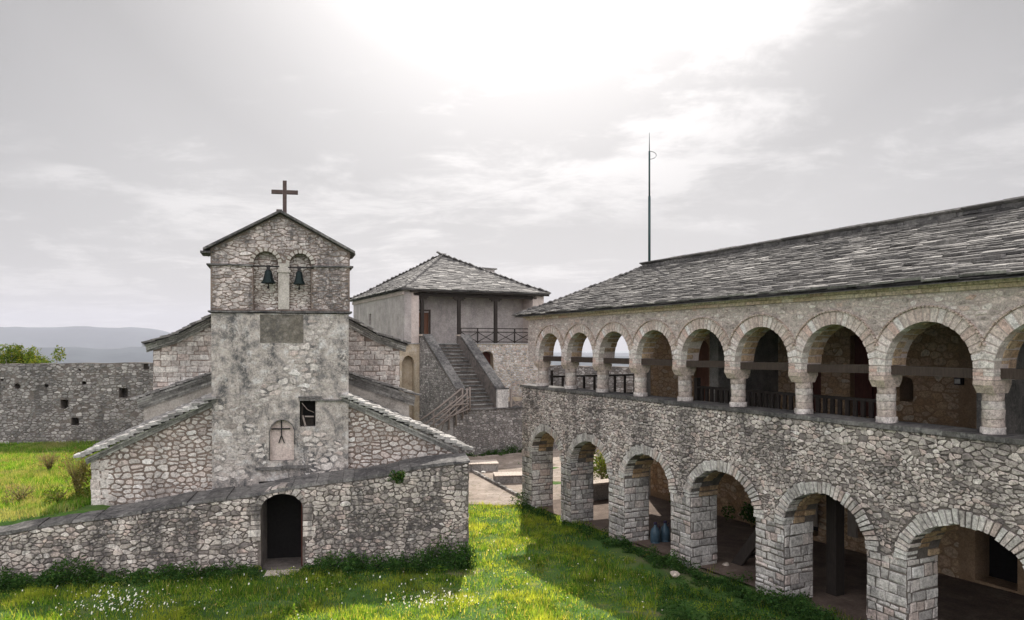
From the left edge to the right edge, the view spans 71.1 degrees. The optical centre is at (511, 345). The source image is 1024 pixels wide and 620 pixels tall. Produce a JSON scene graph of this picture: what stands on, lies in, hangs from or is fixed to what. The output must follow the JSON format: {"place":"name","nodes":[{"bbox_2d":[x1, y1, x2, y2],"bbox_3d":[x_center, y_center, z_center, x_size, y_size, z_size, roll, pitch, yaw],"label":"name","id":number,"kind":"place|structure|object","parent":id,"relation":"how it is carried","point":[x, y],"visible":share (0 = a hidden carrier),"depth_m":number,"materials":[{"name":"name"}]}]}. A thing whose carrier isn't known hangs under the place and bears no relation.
{"place":"outdoors","nodes":[
{"label":"outdoors","id":0,"kind":"place"},
{"bbox_2d":[0,326,628,355],"bbox_3d":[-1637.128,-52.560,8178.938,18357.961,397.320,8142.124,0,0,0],"label":"hills","id":1,"kind":"structure","parent":0,"point":[90,337],"depth_m":8092.27,"materials":[{"name":"grey"}]},
{"bbox_2d":[0,347,628,366],"bbox_3d":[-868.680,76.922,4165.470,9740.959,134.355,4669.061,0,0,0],"label":"hills","id":2,"kind":"structure","parent":0,"point":[92,355],"depth_m":3928.18,"materials":[{"name":"grey"}]},
{"bbox_2d":[0,351,865,619],"bbox_3d":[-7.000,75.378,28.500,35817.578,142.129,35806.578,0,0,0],"label":"ground","id":3,"kind":"structure","parent":0,"point":[590,543],"depth_m":17.36,"materials":[{"name":"green plant"}]},
{"bbox_2d":[0,343,29,363],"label":"tree","id":4,"kind":"object","parent":3,"relation":"on","point":[7,357],"visible":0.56,"depth_m":44.61,"materials":[{"name":"green plant"}]},
{"bbox_2d":[1,483,37,504],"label":"dry shrub","id":5,"kind":"object","parent":3,"relation":"on","point":[19,495],"visible":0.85,"depth_m":21.22,"materials":[{"name":"beige plant"}]},
{"bbox_2d":[17,352,36,363],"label":"tree","id":6,"kind":"object","parent":3,"relation":"on","point":[23,362],"visible":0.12,"depth_m":45.51,"materials":[{"name":"green plant"}]},
{"bbox_2d":[22,345,65,363],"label":"tree","id":7,"kind":"object","parent":3,"relation":"on","point":[39,359],"visible":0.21,"depth_m":44.05,"materials":[{"name":"green plant"}]},
{"bbox_2d":[30,449,68,469],"bbox_3d":[-17.686,4.408,27.453,1.112,0.830,1.546,0,0,-15],"label":"dry shrub","id":8,"kind":"object","parent":3,"relation":"on","point":[49,463],"visible":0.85,"depth_m":27.37,"materials":[{"name":"plant"}]},
{"bbox_2d":[0,439,118,521],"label":"field grass","id":9,"kind":"structure","parent":3,"relation":"on","point":[43,478],"depth_m":25.06,"materials":[{"name":"green plant"}]},
{"bbox_2d":[41,486,90,505],"bbox_3d":[-12.728,4.265,20.317,1.174,0.545,1.107,0,0,-15],"label":"green shrub","id":10,"kind":"object","parent":3,"relation":"on","point":[57,497],"visible":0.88,"depth_m":20.27,"materials":[{"name":"green plant"}]},
{"bbox_2d":[56,447,90,496],"bbox_3d":[-12.779,3.808,21.249,1.023,1.577,1.099,0,0,0],"label":"green shrub","id":11,"kind":"object","parent":3,"relation":"on","point":[78,475],"visible":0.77,"depth_m":21.07,"materials":[{"name":"green plant"}]},
{"bbox_2d":[0,362,152,443],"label":"fortress wall","id":12,"kind":"structure","parent":3,"relation":"on","point":[62,402],"depth_m":37.07,"materials":[{"name":"grey stone"}]},
{"bbox_2d":[0,452,469,585],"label":"doorway wall","id":13,"kind":"structure","parent":3,"relation":"on","point":[284,524],"depth_m":19.14,"materials":[{"name":"stone"}]},
{"bbox_2d":[301,503,302,565],"bbox_3d":[-5.733,5.105,19.708,0.050,1.710,0.750,0,0,-11],"label":"door","id":14,"kind":"structure","parent":13,"relation":"in","point":[301,503],"depth_m":19.34,"materials":[{"name":"red wood"}]},
{"bbox_2d":[387,469,404,483],"bbox_3d":[-3.090,3.571,19.521,0.741,0.427,0.461,0,0,37],"label":"plant","id":15,"kind":"object","parent":13,"relation":"attached to","point":[398,476],"visible":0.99,"depth_m":19.41,"materials":[{"name":"green plant"}]},
{"bbox_2d":[73,180,473,505],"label":"church","id":16,"kind":"structure","parent":3,"relation":"on","point":[253,383],"depth_m":20.35,"materials":[{"name":"stone"}]},
{"bbox_2d":[261,265,275,288],"bbox_3d":[-6.875,-1.927,20.220,0.414,0.675,0.414,0,0,-10],"label":"bell","id":17,"kind":"object","parent":16,"relation":"hanging from","point":[268,278],"visible":1,"depth_m":20.13,"materials":[{"name":"teal metal"}]},
{"bbox_2d":[293,266,305,289],"bbox_3d":[-6.047,-1.907,20.366,0.363,0.675,0.363,0,0,-10],"label":"bell","id":18,"kind":"object","parent":16,"relation":"hanging from","point":[299,280],"visible":1,"depth_m":20.29,"materials":[{"name":"teal metal"}]},
{"bbox_2d":[22,530,642,619],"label":"daisies","id":19,"kind":"object","parent":3,"relation":"on","point":[100,609],"visible":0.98,"depth_m":16.52,"materials":[{"name":"white plant"}]},
{"bbox_2d":[3,512,837,619],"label":"meadow weeds","id":20,"kind":"object","parent":3,"relation":"on","point":[293,607],"visible":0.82,"depth_m":17.02,"materials":[{"name":"green plant"}]},
{"bbox_2d":[0,444,872,619],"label":"weeds","id":21,"kind":"object","parent":3,"relation":"on","point":[54,580],"visible":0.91,"depth_m":18.45,"materials":[{"name":"green plant"}]},
{"bbox_2d":[350,251,550,429],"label":"porch house","id":22,"kind":"structure","parent":3,"relation":"on","point":[442,298],"depth_m":48.19,"materials":[{"name":"paint"}]},
{"bbox_2d":[419,309,430,333],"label":"door","id":23,"kind":"structure","parent":22,"relation":"in","point":[425,314],"depth_m":47.28,"materials":[{"name":"brown wood"}]},
{"bbox_2d":[468,460,498,471],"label":"wall","id":24,"kind":"structure","parent":3,"relation":"on","point":[483,465],"depth_m":36.33,"materials":[{"name":"beige stone"}]},
{"bbox_2d":[420,401,558,454],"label":"terrace wall","id":25,"kind":"structure","parent":3,"relation":"on","point":[481,430],"depth_m":42.02,"materials":[{"name":"grey stone"}]},
{"bbox_2d":[417,387,470,437],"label":"timber fence","id":26,"kind":"object","parent":25,"relation":"on","point":[456,405],"visible":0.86,"depth_m":40.81,"materials":[{"name":"grey wood"}]},
{"bbox_2d":[419,334,508,424],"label":"stone staircase","id":27,"kind":"structure","parent":25,"relation":"on","point":[447,371],"depth_m":43.85,"materials":[{"name":"grey stone"}]},
{"bbox_2d":[510,389,521,406],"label":"timber railing","id":28,"kind":"object","parent":25,"relation":"on","point":[511,399],"visible":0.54,"depth_m":42.72,"materials":[{"name":"grey wood"}]},
{"bbox_2d":[493,471,521,483],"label":"wall","id":29,"kind":"structure","parent":3,"relation":"on","point":[507,477],"depth_m":33.19,"materials":[{"name":"beige stone"}]},
{"bbox_2d":[548,365,633,391],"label":"rampart wall","id":30,"kind":"structure","parent":3,"relation":"on","point":[580,370],"depth_m":47.21,"materials":[{"name":"grey stone"}]},
{"bbox_2d":[593,449,608,479],"bbox_3d":[4.259,5.391,33.518,2.097,2.173,1.672,0,0,-36],"label":"yard bush","id":31,"kind":"object","parent":3,"relation":"on","point":[602,468],"visible":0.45,"depth_m":33.20,"materials":[{"name":"green plant"}]},
{"bbox_2d":[650,522,659,543],"bbox_3d":[4.454,5.855,22.271,0.310,0.730,0.305,0,0,0],"label":"water jug","id":32,"kind":"object","parent":3,"relation":"on","point":[655,534],"visible":0.88,"depth_m":22.16,"materials":[{"name":"metal"}]},
{"bbox_2d":[660,520,669,541],"bbox_3d":[4.793,5.855,22.443,0.310,0.730,0.305,0,0,0],"label":"water jug","id":33,"kind":"object","parent":3,"relation":"on","point":[664,533],"visible":0.85,"depth_m":22.33,"materials":[{"name":"metal"}]},
{"bbox_2d":[670,571,679,576],"bbox_3d":[4.244,5.939,18.633,0.238,0.119,0.349,-3,5,-6],"label":"loose stone","id":34,"kind":"object","parent":3,"relation":"on","point":[675,573],"visible":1,"depth_m":18.55,"materials":[{"name":"grey stone"}]},
{"bbox_2d":[652,570,824,619],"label":"ground cover","id":35,"kind":"object","parent":3,"relation":"on","point":[685,612],"visible":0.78,"depth_m":16.02,"materials":[{"name":"green plant"}]},
{"bbox_2d":[721,502,755,527],"bbox_3d":[8.068,5.737,24.525,1.338,1.058,1.549,0,0,-20],"label":"yard bush","id":36,"kind":"object","parent":3,"relation":"on","point":[750,512],"visible":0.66,"depth_m":24.43,"materials":[{"name":"green plant"}]},
{"bbox_2d":[511,196,1023,619],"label":"arcaded building","id":37,"kind":"structure","parent":3,"relation":"on","point":[802,392],"depth_m":17.25,"materials":[{"name":"stone"}]},
{"bbox_2d":[648,133,655,260],"bbox_3d":[5.293,-5.420,27.038,0.314,5.200,0.096,0,0,0],"label":"lightning mast","id":38,"kind":"object","parent":37,"relation":"on","point":[649,226],"visible":0.93,"depth_m":27.01,"materials":[{"name":"metal"}]},
{"bbox_2d":[697,341,708,399],"bbox_3d":[7.322,0.950,27.306,0.040,2.260,0.820,0,0,-26],"label":"door","id":39,"kind":"structure","parent":37,"relation":"in","point":[702,372],"depth_m":27.26,"materials":[{"name":"brown wood"}]},
{"bbox_2d":[813,372,820,410],"bbox_3d":[9.635,0.940,22.760,0.040,2.280,0.800,0,0,-26],"label":"door","id":40,"kind":"structure","parent":37,"relation":"in","point":[817,384],"depth_m":22.66,"materials":[{"name":"red wood"}]},
{"bbox_2d":[855,335,876,416],"bbox_3d":[10.502,0.890,20.874,0.140,2.380,1.250,0,0,-26],"label":"door","id":41,"kind":"structure","parent":37,"relation":"in","point":[863,387],"depth_m":21.21,"materials":[{"name":"red wood"}]},
{"bbox_2d":[954,378,963,384],"bbox_3d":[11.444,0.920,18.357,0.140,0.180,0.200,0,0,-26],"label":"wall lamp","id":42,"kind":"object","parent":37,"relation":"attached to","point":[958,381],"visible":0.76,"depth_m":18.29,"materials":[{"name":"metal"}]},
{"bbox_2d":[0,0,1023,350],"label":"sky","id":43,"kind":"structure","parent":0,"point":[511,137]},
{"bbox_2d":[468,447,608,504],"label":"courtyard paving","id":44,"kind":"structure","parent":0,"point":[480,489],"depth_m":33.35,"materials":[{"name":"beige stone"}]},
{"bbox_2d":[471,469,521,497],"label":"stone kerb","id":45,"kind":"structure","parent":44,"relation":"on","point":[505,488],"depth_m":32.66,"materials":[{"name":"grey stone"}]},
{"bbox_2d":[541,495,1023,619],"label":"arcade floor","id":46,"kind":"structure","parent":0,"point":[960,599],"depth_m":18.34,"materials":[{"name":"brown stone"}]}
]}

